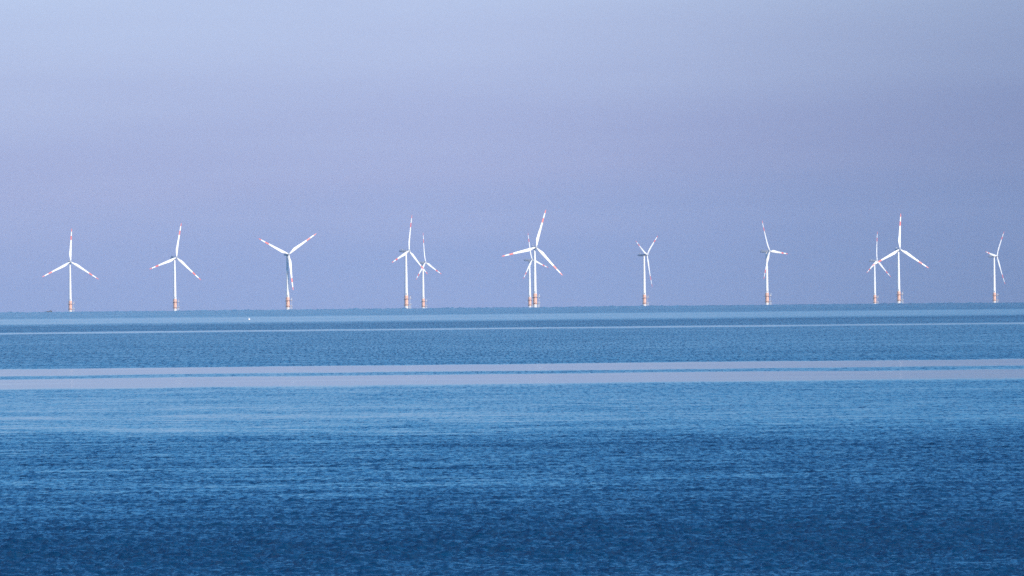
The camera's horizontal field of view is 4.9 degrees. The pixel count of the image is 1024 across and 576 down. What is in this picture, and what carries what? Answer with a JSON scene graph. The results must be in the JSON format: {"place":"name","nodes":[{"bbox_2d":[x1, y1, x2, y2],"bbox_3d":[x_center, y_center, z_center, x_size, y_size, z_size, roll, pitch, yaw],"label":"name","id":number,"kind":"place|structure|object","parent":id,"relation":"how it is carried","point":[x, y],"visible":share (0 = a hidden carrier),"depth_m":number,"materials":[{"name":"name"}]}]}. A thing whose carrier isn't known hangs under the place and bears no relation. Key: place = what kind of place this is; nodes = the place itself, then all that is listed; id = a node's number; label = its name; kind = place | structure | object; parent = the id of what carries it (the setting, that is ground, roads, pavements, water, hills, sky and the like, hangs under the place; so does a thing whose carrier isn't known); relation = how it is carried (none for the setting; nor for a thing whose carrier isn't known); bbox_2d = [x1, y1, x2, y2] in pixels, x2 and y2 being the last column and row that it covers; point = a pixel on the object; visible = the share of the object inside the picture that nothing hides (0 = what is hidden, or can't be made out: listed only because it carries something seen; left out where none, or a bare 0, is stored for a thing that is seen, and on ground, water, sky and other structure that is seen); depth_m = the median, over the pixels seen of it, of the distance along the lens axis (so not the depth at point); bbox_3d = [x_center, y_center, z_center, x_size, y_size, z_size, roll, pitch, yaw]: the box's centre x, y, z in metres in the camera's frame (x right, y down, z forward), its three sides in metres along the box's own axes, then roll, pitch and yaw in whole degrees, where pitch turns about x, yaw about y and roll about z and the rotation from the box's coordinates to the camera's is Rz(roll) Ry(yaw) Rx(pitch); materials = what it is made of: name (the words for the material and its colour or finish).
{"place":"outdoors","nodes":[
{"label":"outdoors","id":0,"kind":"place"},
{"bbox_2d":[0,302,1023,575],"bbox_3d":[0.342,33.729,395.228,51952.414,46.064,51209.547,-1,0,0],"label":"sea","id":1,"kind":"structure","parent":0,"point":[760,440],"depth_m":858.33,"materials":[{"name":"blue liquid"}]},
{"bbox_2d":[42,229,97,311],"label":"wind turbine","id":2,"kind":"object","parent":1,"relation":"in","point":[69,262],"visible":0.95,"depth_m":15764.18,"materials":[{"name":"white metal"}]},
{"bbox_2d":[150,223,200,310],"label":"wind turbine","id":3,"kind":"object","parent":1,"relation":"in","point":[174,301],"visible":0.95,"depth_m":14925.86,"materials":[{"name":"white paint"}]},
{"bbox_2d":[260,233,316,309],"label":"wind turbine","id":4,"kind":"object","parent":1,"relation":"in","point":[288,299],"visible":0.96,"depth_m":14373.48,"materials":[{"name":"white paint"}]},
{"bbox_2d":[392,217,426,308],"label":"wind turbine","id":5,"kind":"object","parent":1,"relation":"in","point":[406,305],"visible":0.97,"depth_m":13841.06,"materials":[{"name":"white paint"}]},
{"bbox_2d":[416,236,440,307],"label":"wind turbine","id":6,"kind":"object","parent":1,"relation":"in","point":[423,301],"visible":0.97,"depth_m":17031.84,"materials":[{"name":"white paint"}]},
{"bbox_2d":[502,210,562,306],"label":"wind turbine","id":7,"kind":"object","parent":1,"relation":"in","point":[534,296],"visible":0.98,"depth_m":13362.80,"materials":[{"name":"white paint"}]},
{"bbox_2d":[524,235,547,306],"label":"wind turbine","id":8,"kind":"object","parent":1,"relation":"in","point":[529,283],"visible":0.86,"depth_m":16582.71,"materials":[{"name":"white paint"}]},
{"bbox_2d":[636,236,657,305],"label":"wind turbine","id":9,"kind":"object","parent":1,"relation":"in","point":[644,302],"visible":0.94,"depth_m":15459.18,"materials":[{"name":"white paint"}]},
{"bbox_2d":[760,221,786,304],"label":"wind turbine","id":10,"kind":"object","parent":1,"relation":"in","point":[767,295],"visible":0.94,"depth_m":14839.97,"materials":[{"name":"white paint"}]},
{"bbox_2d":[867,231,890,303],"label":"wind turbine","id":11,"kind":"object","parent":1,"relation":"in","point":[874,285],"visible":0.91,"depth_m":17968.91,"materials":[{"name":"white paint"}]},
{"bbox_2d":[872,214,927,302],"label":"wind turbine","id":12,"kind":"object","parent":1,"relation":"in","point":[898,294],"visible":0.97,"depth_m":14662.20,"materials":[{"name":"white paint"}]},
{"bbox_2d":[987,233,1004,302],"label":"wind turbine","id":13,"kind":"object","parent":1,"relation":"in","point":[994,295],"visible":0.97,"depth_m":16847.55,"materials":[{"name":"white paint"}]},
{"bbox_2d":[0,0,1023,312],"label":"sky","id":14,"kind":"structure","parent":0,"point":[692,125],"materials":[{"name":"blue"}]}
]}

